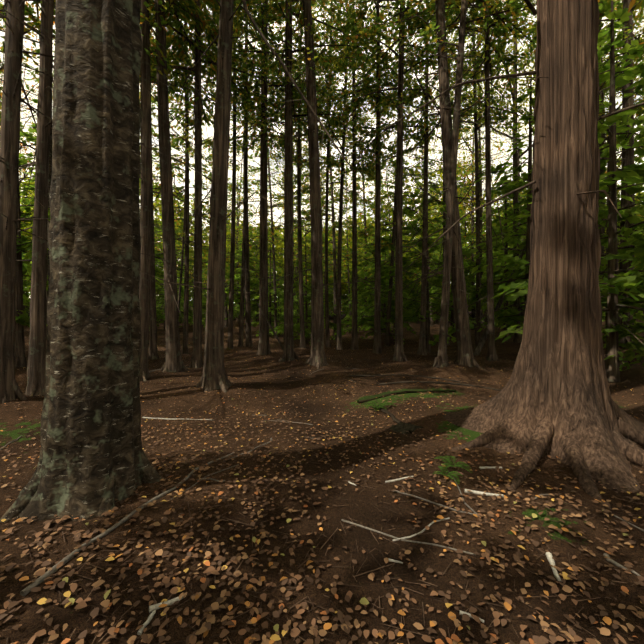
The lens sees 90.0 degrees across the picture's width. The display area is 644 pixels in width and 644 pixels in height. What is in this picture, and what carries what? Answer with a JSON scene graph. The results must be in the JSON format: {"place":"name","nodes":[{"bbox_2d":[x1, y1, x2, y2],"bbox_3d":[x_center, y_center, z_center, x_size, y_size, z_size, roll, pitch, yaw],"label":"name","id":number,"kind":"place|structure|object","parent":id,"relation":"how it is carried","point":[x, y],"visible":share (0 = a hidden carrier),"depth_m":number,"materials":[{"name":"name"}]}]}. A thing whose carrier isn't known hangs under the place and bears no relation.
{"place":"outdoors","nodes":[
{"label":"outdoors","id":0,"kind":"place"},
{"bbox_2d":[0,302,643,643],"bbox_3d":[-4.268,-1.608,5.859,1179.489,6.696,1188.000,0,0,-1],"label":"ground","id":1,"kind":"structure","parent":0,"point":[28,617],"depth_m":2.52,"materials":[{"name":"soil"}]},
{"bbox_2d":[0,50,52,174],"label":"forest tree","id":2,"kind":"object","parent":1,"relation":"on","point":[32,86],"visible":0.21,"depth_m":24.27,"materials":[{"name":"green plant"}]},
{"bbox_2d":[0,0,55,366],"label":"tree","id":3,"kind":"object","parent":1,"relation":"on","point":[20,359],"visible":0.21,"depth_m":8.46,"materials":[{"name":"brown plant"}]},
{"bbox_2d":[15,235,48,347],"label":"young hemlock","id":4,"kind":"object","parent":1,"relation":"on","point":[26,268],"visible":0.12,"depth_m":8.42,"materials":[{"name":"green plant"}]},
{"bbox_2d":[19,82,52,340],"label":"tree","id":5,"kind":"object","parent":1,"relation":"on","point":[23,161],"visible":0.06,"depth_m":15.13,"materials":[{"name":"green plant"}]},
{"bbox_2d":[19,77,52,228],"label":"forest tree","id":6,"kind":"object","parent":1,"relation":"on","point":[25,174],"visible":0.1,"depth_m":27.11,"materials":[{"name":"green plant"}]},
{"bbox_2d":[0,0,163,396],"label":"tree","id":7,"kind":"object","parent":1,"relation":"on","point":[36,372],"visible":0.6,"depth_m":5.96,"materials":[{"name":"brown plant"}]},
{"bbox_2d":[0,0,164,522],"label":"yellow birch tree","id":8,"kind":"object","parent":1,"relation":"on","point":[93,459],"visible":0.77,"depth_m":2.40,"materials":[{"name":"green plant"}]},
{"bbox_2d":[0,1,171,295],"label":"tree","id":9,"kind":"object","parent":1,"relation":"on","point":[50,155],"depth_m":12.64,"materials":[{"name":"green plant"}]},
{"bbox_2d":[0,0,173,402],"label":"tree","id":10,"kind":"object","parent":1,"relation":"on","point":[12,99],"visible":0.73,"depth_m":5.45,"materials":[{"name":"brown plant"}]},
{"bbox_2d":[0,32,185,218],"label":"tree","id":11,"kind":"object","parent":1,"relation":"on","point":[37,50],"visible":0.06,"depth_m":9.13,"materials":[{"name":"green plant"}]},
{"bbox_2d":[23,208,180,295],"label":"young hemlock","id":12,"kind":"object","parent":1,"relation":"on","point":[160,273],"visible":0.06,"depth_m":12.99,"materials":[{"name":"green plant"}]},
{"bbox_2d":[25,0,210,359],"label":"tree","id":13,"kind":"object","parent":1,"relation":"on","point":[153,352],"visible":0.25,"depth_m":11.30,"materials":[{"name":"brown plant"}]},
{"bbox_2d":[20,452,234,595],"bbox_3d":[-1.266,1.421,2.638,0.080,0.132,2.070,0,0,14],"label":"fallen branch","id":14,"kind":"object","parent":1,"relation":"on","point":[38,581],"visible":0.88,"depth_m":2.01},
{"bbox_2d":[0,0,256,380],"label":"tree","id":15,"kind":"object","parent":1,"relation":"on","point":[146,173],"visible":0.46,"depth_m":8.04,"materials":[{"name":"brown plant"}]},
{"bbox_2d":[149,596,183,612],"bbox_3d":[-0.803,1.460,1.679,0.177,0.039,0.029,0,0,-34],"label":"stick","id":16,"kind":"object","parent":1,"relation":"on","point":[156,606],"visible":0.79,"depth_m":1.66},
{"bbox_2d":[38,0,300,367],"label":"tree","id":17,"kind":"object","parent":1,"relation":"on","point":[197,360],"visible":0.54,"depth_m":9.94,"materials":[{"name":"brown plant"}]},
{"bbox_2d":[139,38,211,280],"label":"forest tree","id":18,"kind":"object","parent":1,"relation":"on","point":[155,148],"visible":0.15,"depth_m":19.83,"materials":[{"name":"green plant"}]},
{"bbox_2d":[149,222,205,330],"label":"sapling","id":19,"kind":"object","parent":1,"relation":"on","point":[163,304],"visible":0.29,"depth_m":24.87,"materials":[{"name":"green plant"}]},
{"bbox_2d":[153,175,207,266],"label":"understorey","id":20,"kind":"object","parent":1,"relation":"on","point":[160,217],"visible":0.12,"depth_m":41.31,"materials":[{"name":"green plant"}]},
{"bbox_2d":[139,0,242,353],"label":"tree","id":21,"kind":"object","parent":1,"relation":"on","point":[185,317],"visible":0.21,"depth_m":13.12,"materials":[{"name":"green plant"}]},
{"bbox_2d":[152,80,240,316],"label":"forest tree","id":22,"kind":"object","parent":1,"relation":"on","point":[176,223],"visible":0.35,"depth_m":15.71,"materials":[{"name":"green plant"}]},
{"bbox_2d":[150,0,280,348],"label":"tree","id":23,"kind":"object","parent":1,"relation":"on","point":[231,297],"visible":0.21,"depth_m":14.20,"materials":[{"name":"green plant"}]},
{"bbox_2d":[174,113,256,326],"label":"forest tree","id":24,"kind":"object","parent":1,"relation":"on","point":[237,240],"visible":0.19,"depth_m":29.41,"materials":[{"name":"green plant"}]},
{"bbox_2d":[140,0,293,392],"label":"tree","id":25,"kind":"object","parent":1,"relation":"on","point":[213,376],"visible":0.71,"depth_m":7.21,"materials":[{"name":"brown plant"}]},
{"bbox_2d":[238,0,353,169],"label":"hanging limb","id":26,"kind":"object","parent":25,"relation":"attached to","point":[274,52],"visible":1,"depth_m":6.03,"materials":[{"name":"brown plant"}]},
{"bbox_2d":[139,0,304,372],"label":"tree","id":27,"kind":"object","parent":1,"relation":"on","point":[174,362],"visible":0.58,"depth_m":8.89,"materials":[{"name":"green plant"}]},
{"bbox_2d":[226,156,254,323],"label":"forest tree","id":28,"kind":"object","parent":1,"relation":"on","point":[237,237],"visible":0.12,"depth_m":35.33,"materials":[{"name":"green plant"}]},
{"bbox_2d":[189,4,306,346],"bbox_3d":[-3.775,-10.227,16.322,5.201,24.069,6.306,0,0,-44],"label":"tree","id":29,"kind":"object","parent":1,"relation":"on","point":[248,342],"visible":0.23,"depth_m":16.23,"materials":[{"name":"green plant"}]},
{"bbox_2d":[226,123,271,322],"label":"forest tree","id":30,"kind":"object","parent":1,"relation":"on","point":[239,209],"visible":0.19,"depth_m":38.07,"materials":[{"name":"green plant"}]},
{"bbox_2d":[226,158,272,278],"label":"forest tree","id":31,"kind":"object","parent":1,"relation":"on","point":[238,214],"visible":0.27,"depth_m":32.16,"materials":[{"name":"green plant"}]},
{"bbox_2d":[169,1,333,346],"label":"tree","id":32,"kind":"object","parent":1,"relation":"on","point":[241,318],"visible":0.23,"depth_m":15.04,"materials":[{"name":"green plant"}]},
{"bbox_2d":[224,226,279,319],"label":"young hemlock","id":33,"kind":"object","parent":1,"relation":"on","point":[237,277],"visible":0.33,"depth_m":23.06,"materials":[{"name":"green plant"}]},
{"bbox_2d":[226,217,283,302],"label":"understorey","id":34,"kind":"object","parent":1,"relation":"on","point":[280,249],"visible":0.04,"depth_m":46.59,"materials":[{"name":"green plant"}]},
{"bbox_2d":[228,29,309,338],"bbox_3d":[-3.533,-8.598,20.346,5.342,20.396,5.601,0,0,32],"label":"forest tree","id":35,"kind":"object","parent":1,"relation":"on","point":[273,236],"visible":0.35,"depth_m":20.73,"materials":[{"name":"green plant"}]},
{"bbox_2d":[204,0,334,354],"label":"tree","id":36,"kind":"object","parent":1,"relation":"on","point":[263,346],"visible":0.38,"depth_m":12.88,"materials":[{"name":"green plant"}]},
{"bbox_2d":[244,244,296,336],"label":"sapling","id":37,"kind":"object","parent":1,"relation":"on","point":[270,307],"visible":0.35,"depth_m":22.03,"materials":[{"name":"green plant"}]},
{"bbox_2d":[274,256,310,340],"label":"sapling","id":38,"kind":"object","parent":1,"relation":"on","point":[298,319],"visible":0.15,"depth_m":21.30,"materials":[{"name":"green plant"}]},
{"bbox_2d":[229,0,356,348],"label":"tree","id":39,"kind":"object","parent":1,"relation":"on","point":[298,183],"visible":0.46,"depth_m":15.20,"materials":[{"name":"green plant"}]},
{"bbox_2d":[209,0,392,362],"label":"tree","id":40,"kind":"object","parent":1,"relation":"on","point":[289,353],"visible":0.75,"depth_m":11.06,"materials":[{"name":"green plant"}]},
{"bbox_2d":[272,125,330,319],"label":"forest tree","id":41,"kind":"object","parent":1,"relation":"on","point":[279,232],"visible":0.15,"depth_m":36.26,"materials":[{"name":"green plant"}]},
{"bbox_2d":[252,96,351,323],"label":"forest tree","id":42,"kind":"object","parent":1,"relation":"on","point":[293,197],"visible":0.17,"depth_m":32.28,"materials":[{"name":"green plant"}]},
{"bbox_2d":[268,56,336,314],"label":"forest tree","id":43,"kind":"object","parent":1,"relation":"on","point":[294,238],"visible":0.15,"depth_m":29.12,"materials":[{"name":"green plant"}]},
{"bbox_2d":[269,228,336,344],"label":"sapling","id":44,"kind":"object","parent":1,"relation":"on","point":[278,329],"visible":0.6,"depth_m":18.43,"materials":[{"name":"green plant"}]},
{"bbox_2d":[244,0,392,368],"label":"tree","id":45,"kind":"object","parent":1,"relation":"on","point":[317,358],"visible":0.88,"depth_m":10.00,"materials":[{"name":"green plant"}]},
{"bbox_2d":[293,170,349,288],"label":"forest tree","id":46,"kind":"object","parent":1,"relation":"on","point":[323,237],"visible":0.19,"depth_m":25.52,"materials":[{"name":"green plant"}]},
{"bbox_2d":[0,337,643,643],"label":"leaf litter","id":47,"kind":"object","parent":1,"relation":"on","point":[144,571],"visible":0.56,"depth_m":2.00,"materials":[{"name":"plant"}]},
{"bbox_2d":[293,142,357,289],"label":"forest tree","id":48,"kind":"object","parent":1,"relation":"on","point":[329,210],"visible":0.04,"depth_m":30.48,"materials":[{"name":"green plant"}]},
{"bbox_2d":[272,0,389,347],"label":"tree","id":49,"kind":"object","parent":1,"relation":"on","point":[327,333],"visible":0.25,"depth_m":16.89,"materials":[{"name":"green plant"}]},
{"bbox_2d":[293,2,373,339],"bbox_3d":[0.695,-10.751,22.832,6.362,24.916,5.033,0,0,39],"label":"forest tree","id":50,"kind":"object","parent":1,"relation":"on","point":[333,227],"visible":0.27,"depth_m":22.35,"materials":[{"name":"green plant"}]},
{"bbox_2d":[322,143,374,326],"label":"forest tree","id":51,"kind":"object","parent":1,"relation":"on","point":[347,254],"visible":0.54,"depth_m":27.97,"materials":[{"name":"green plant"}]},
{"bbox_2d":[293,0,404,349],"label":"tree","id":52,"kind":"object","parent":1,"relation":"on","point":[339,346],"visible":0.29,"depth_m":16.20,"materials":[{"name":"green plant"}]},
{"bbox_2d":[330,245,383,316],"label":"understorey","id":53,"kind":"object","parent":1,"relation":"on","point":[343,284],"visible":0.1,"depth_m":40.47,"materials":[{"name":"green plant"}]},
{"bbox_2d":[329,211,389,305],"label":"understorey","id":54,"kind":"object","parent":1,"relation":"on","point":[360,241],"visible":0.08,"depth_m":45.10,"materials":[{"name":"green plant"}]},
{"bbox_2d":[283,0,438,353],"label":"tree","id":55,"kind":"object","parent":1,"relation":"on","point":[377,349],"visible":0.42,"depth_m":13.33,"materials":[{"name":"green plant"}]},
{"bbox_2d":[292,0,429,349],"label":"tree","id":56,"kind":"object","parent":1,"relation":"on","point":[354,337],"visible":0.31,"depth_m":14.80,"materials":[{"name":"green plant"}]},
{"bbox_2d":[329,66,405,316],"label":"forest tree","id":57,"kind":"object","parent":1,"relation":"on","point":[363,211],"visible":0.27,"depth_m":33.21,"materials":[{"name":"green plant"}]},
{"bbox_2d":[357,227,388,312],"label":"young hemlock","id":58,"kind":"object","parent":1,"relation":"on","point":[365,269],"visible":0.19,"depth_m":27.17,"materials":[{"name":"green plant"}]},
{"bbox_2d":[330,202,417,343],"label":"sapling","id":59,"kind":"object","parent":1,"relation":"on","point":[366,292],"visible":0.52,"depth_m":19.43,"materials":[{"name":"green plant"}]},
{"bbox_2d":[344,141,404,285],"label":"forest tree","id":60,"kind":"object","parent":1,"relation":"on","point":[367,197],"visible":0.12,"depth_m":37.70,"materials":[{"name":"green plant"}]},
{"bbox_2d":[342,192,413,313],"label":"understorey","id":61,"kind":"object","parent":1,"relation":"on","point":[374,224],"visible":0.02,"depth_m":44.77,"materials":[{"name":"green plant"}]},
{"bbox_2d":[357,232,408,333],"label":"young hemlock","id":62,"kind":"object","parent":1,"relation":"on","point":[383,289],"visible":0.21,"depth_m":23.63,"materials":[{"name":"green plant"}]},
{"bbox_2d":[361,133,408,327],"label":"forest tree","id":63,"kind":"object","parent":1,"relation":"on","point":[389,217],"visible":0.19,"depth_m":30.66,"materials":[{"name":"green plant"}]},
{"bbox_2d":[367,146,421,330],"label":"tree","id":64,"kind":"object","parent":1,"relation":"on","point":[382,262],"visible":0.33,"depth_m":19.55,"materials":[{"name":"green plant"}]},
{"bbox_2d":[357,5,445,346],"bbox_3d":[4.349,-9.062,17.748,5.559,21.770,4.397,0,0,-19],"label":"forest tree","id":65,"kind":"object","parent":1,"relation":"on","point":[388,244],"visible":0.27,"depth_m":17.84,"materials":[{"name":"green plant"}]},
{"bbox_2d":[326,0,482,360],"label":"tree","id":66,"kind":"object","parent":1,"relation":"on","point":[399,354],"visible":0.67,"depth_m":11.26,"materials":[{"name":"green plant"}]},
{"bbox_2d":[389,422,422,433],"bbox_3d":[1.159,1.473,4.497,0.470,0.143,0.381,0,0,-34],"label":"mossy stone","id":67,"kind":"object","parent":1,"relation":"on","point":[403,427],"visible":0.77,"depth_m":4.43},
{"bbox_2d":[349,374,462,382],"bbox_3d":[2.051,1.435,8.364,2.951,0.181,0.080,0,0,29],"label":"fallen branch","id":68,"kind":"object","parent":1,"relation":"on","point":[404,375],"visible":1,"depth_m":8.30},
{"bbox_2d":[357,389,456,403],"bbox_3d":[1.744,1.452,6.466,2.265,0.194,0.166,0,0,-18],"label":"mossy log","id":69,"kind":"object","parent":1,"relation":"on","point":[369,398],"visible":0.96,"depth_m":6.32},
{"bbox_2d":[172,358,643,554],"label":"scattered sticks","id":70,"kind":"object","parent":1,"relation":"on","point":[431,523],"visible":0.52,"depth_m":2.58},
{"bbox_2d":[402,103,442,325],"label":"forest tree","id":71,"kind":"object","parent":1,"relation":"on","point":[431,319],"visible":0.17,"depth_m":31.60,"materials":[{"name":"green plant"}]},
{"bbox_2d":[349,0,505,369],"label":"tree","id":72,"kind":"object","parent":1,"relation":"on","point":[464,355],"visible":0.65,"depth_m":9.51,"materials":[{"name":"green plant"}]},
{"bbox_2d":[383,160,475,352],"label":"young hemlock","id":73,"kind":"object","parent":1,"relation":"on","point":[415,265],"visible":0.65,"depth_m":14.97,"materials":[{"name":"green plant"}]},
{"bbox_2d":[408,148,450,307],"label":"forest tree","id":74,"kind":"object","parent":1,"relation":"on","point":[430,254],"visible":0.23,"depth_m":22.21,"materials":[{"name":"green plant"}]},
{"bbox_2d":[343,0,518,354],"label":"tree","id":75,"kind":"object","parent":1,"relation":"on","point":[422,349],"visible":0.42,"depth_m":13.53,"materials":[{"name":"green plant"}]},
{"bbox_2d":[375,381,500,390],"bbox_3d":[3.074,1.452,7.048,3.903,0.218,0.112,0,0,26],"label":"fallen branch","id":76,"kind":"object","parent":1,"relation":"on","point":[388,383],"visible":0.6,"depth_m":7.29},
{"bbox_2d":[434,466,462,483],"bbox_3d":[1.249,1.503,3.179,0.220,0.056,0.330,0,0,-35],"label":"fern","id":77,"kind":"object","parent":1,"relation":"on","point":[448,474],"visible":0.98,"depth_m":3.19,"materials":[{"name":"green plant"}]},
{"bbox_2d":[364,32,533,344],"bbox_3d":[6.827,-6.726,17.205,8.743,16.773,9.110,0,0,-29],"label":"forest tree","id":78,"kind":"object","parent":1,"relation":"on","point":[444,200],"visible":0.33,"depth_m":17.55,"materials":[{"name":"green plant"}]},
{"bbox_2d":[416,185,482,305],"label":"tree","id":79,"kind":"object","parent":1,"relation":"on","point":[436,252],"visible":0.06,"depth_m":26.39,"materials":[{"name":"green plant"}]},
{"bbox_2d":[403,158,498,280],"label":"understorey","id":80,"kind":"object","parent":1,"relation":"on","point":[468,223],"visible":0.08,"depth_m":41.77,"materials":[{"name":"green plant"}]},
{"bbox_2d":[417,161,485,336],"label":"young hemlock","id":81,"kind":"object","parent":1,"relation":"on","point":[432,262],"visible":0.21,"depth_m":20.43,"materials":[{"name":"green plant"}]},
{"bbox_2d":[417,219,485,328],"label":"tree","id":82,"kind":"object","parent":1,"relation":"on","point":[433,288],"visible":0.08,"depth_m":23.75,"materials":[{"name":"green plant"}]},
{"bbox_2d":[434,456,471,471],"bbox_3d":[1.373,1.482,3.362,0.313,0.061,0.405,0,0,-1],"label":"fern","id":83,"kind":"object","parent":1,"relation":"on","point":[455,464],"visible":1,"depth_m":3.37,"materials":[{"name":"green plant"}]},
{"bbox_2d":[377,0,536,367],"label":"tree","id":84,"kind":"object","parent":1,"relation":"on","point":[441,359],"visible":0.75,"depth_m":9.33,"materials":[{"name":"green plant"}]},
{"bbox_2d":[389,0,533,350],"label":"tree","id":85,"kind":"object","parent":1,"relation":"on","point":[478,235],"visible":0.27,"depth_m":14.26,"materials":[{"name":"green plant"}]},
{"bbox_2d":[456,153,484,293],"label":"forest tree","id":86,"kind":"object","parent":1,"relation":"on","point":[467,211],"visible":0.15,"depth_m":34.34,"materials":[{"name":"green plant"}]},
{"bbox_2d":[409,82,534,324],"bbox_3d":[15.808,-11.117,31.088,13.038,24.003,12.512,0,0,34],"label":"forest tree","id":87,"kind":"object","parent":1,"relation":"on","point":[484,160],"visible":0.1,"depth_m":30.86,"materials":[{"name":"green plant"}]},
{"bbox_2d":[432,132,512,329],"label":"forest tree","id":88,"kind":"object","parent":1,"relation":"on","point":[472,258],"visible":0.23,"depth_m":26.07,"materials":[{"name":"green plant"}]},
{"bbox_2d":[430,33,526,334],"bbox_3d":[10.374,-9.306,21.605,6.592,21.480,6.659,0,0,4],"label":"forest tree","id":89,"kind":"object","parent":1,"relation":"on","point":[469,169],"visible":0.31,"depth_m":21.58,"materials":[{"name":"green plant"}]},
{"bbox_2d":[464,172,526,340],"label":"tree","id":90,"kind":"object","parent":1,"relation":"on","point":[505,212],"visible":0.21,"depth_m":17.23,"materials":[{"name":"green plant"}]},
{"bbox_2d":[473,246,525,355],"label":"tree trunk","id":91,"kind":"object","parent":1,"relation":"on","point":[478,349],"visible":0.54,"depth_m":13.44,"materials":[{"name":"brown wood"}]},
{"bbox_2d":[386,0,613,360],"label":"tree","id":92,"kind":"object","parent":1,"relation":"on","point":[510,59],"visible":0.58,"depth_m":11.34,"materials":[{"name":"green plant"}]},
{"bbox_2d":[482,119,532,324],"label":"tree","id":93,"kind":"object","parent":1,"relation":"on","point":[508,172],"visible":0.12,"depth_m":23.18,"materials":[{"name":"green plant"}]},
{"bbox_2d":[429,79,607,345],"bbox_3d":[7.670,-3.733,12.601,5.930,11.446,5.185,0,0,-36],"label":"young hemlock","id":94,"kind":"object","parent":1,"relation":"on","point":[511,314],"visible":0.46,"depth_m":12.64,"materials":[{"name":"green plant"}]},
{"bbox_2d":[432,0,643,342],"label":"tree","id":95,"kind":"object","parent":1,"relation":"on","point":[516,337],"visible":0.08,"depth_m":15.48,"materials":[{"name":"green plant"}]},
{"bbox_2d":[442,0,643,509],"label":"cedar tree","id":96,"kind":"object","parent":1,"relation":"on","point":[552,398],"visible":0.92,"depth_m":3.56,"materials":[{"name":"brown plant"}]},
{"bbox_2d":[383,61,549,152],"bbox_3d":[1.606,-2.528,3.570,1.898,0.922,0.908,0,0,-1],"label":"cedar branch","id":97,"kind":"object","parent":96,"relation":"attached to","point":[517,75],"visible":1,"depth_m":3.61,"materials":[{"name":"brown plant"}]},
{"bbox_2d":[409,180,535,275],"bbox_3d":[1.849,-1.175,4.246,1.484,1.029,0.699,0,0,6],"label":"cedar branch","id":98,"kind":"object","parent":96,"relation":"attached to","point":[509,193],"visible":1,"depth_m":4.11,"materials":[{"name":"brown plant"}]},
{"bbox_2d":[598,102,643,120],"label":"cedar branch","id":99,"kind":"object","parent":96,"relation":"attached to","point":[619,111],"visible":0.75,"depth_m":3.74,"materials":[{"name":"brown plant"}]},
{"bbox_2d":[461,0,642,141],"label":"tree","id":100,"kind":"object","parent":1,"relation":"on","point":[521,104],"visible":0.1,"depth_m":16.34,"materials":[{"name":"green plant"}]},
{"bbox_2d":[545,552,561,581],"bbox_3d":[1.488,1.568,2.065,0.034,0.066,0.198,0,0,17],"label":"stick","id":101,"kind":"object","parent":1,"relation":"on","point":[549,556],"visible":0.88,"depth_m":2.08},
{"bbox_2d":[491,0,643,381],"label":"young hemlock","id":102,"kind":"object","parent":1,"relation":"on","point":[617,281],"visible":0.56,"depth_m":8.30,"materials":[{"name":"green plant"}]},
{"bbox_2d":[509,0,643,290],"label":"young hemlock","id":103,"kind":"object","parent":1,"relation":"on","point":[640,119],"visible":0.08,"depth_m":11.76,"materials":[{"name":"green plant"}]},
{"bbox_2d":[517,0,643,347],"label":"tree","id":104,"kind":"object","parent":1,"relation":"on","point":[627,158],"visible":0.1,"depth_m":12.48,"materials":[{"name":"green plant"}]},
{"bbox_2d":[518,0,643,328],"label":"tree","id":105,"kind":"object","parent":1,"relation":"on","point":[600,114],"visible":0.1,"depth_m":14.64,"materials":[{"name":"green plant"}]},
{"bbox_2d":[519,0,643,329],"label":"tree","id":106,"kind":"object","parent":1,"relation":"on","point":[601,229],"visible":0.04,"depth_m":13.46,"materials":[{"name":"green plant"}]},
{"bbox_2d":[600,198,643,370],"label":"sapling","id":107,"kind":"object","parent":1,"relation":"on","point":[630,353],"visible":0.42,"depth_m":8.54,"materials":[{"name":"green plant"}]},
{"bbox_2d":[603,0,643,266],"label":"forest tree","id":108,"kind":"object","parent":1,"relation":"on","point":[618,200],"depth_m":18.55,"materials":[{"name":"green plant"}]},
{"bbox_2d":[617,90,643,322],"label":"foliage","id":109,"kind":"object","parent":1,"relation":"on","point":[640,137],"visible":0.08,"depth_m":14.87,"materials":[{"name":"green plant"}]},
{"bbox_2d":[0,0,643,303],"bbox_3d":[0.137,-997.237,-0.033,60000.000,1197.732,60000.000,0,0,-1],"label":"sky","id":110,"kind":"structure","parent":0,"point":[29,44],"depth_m":2829.86,"materials":[{"name":"white"}]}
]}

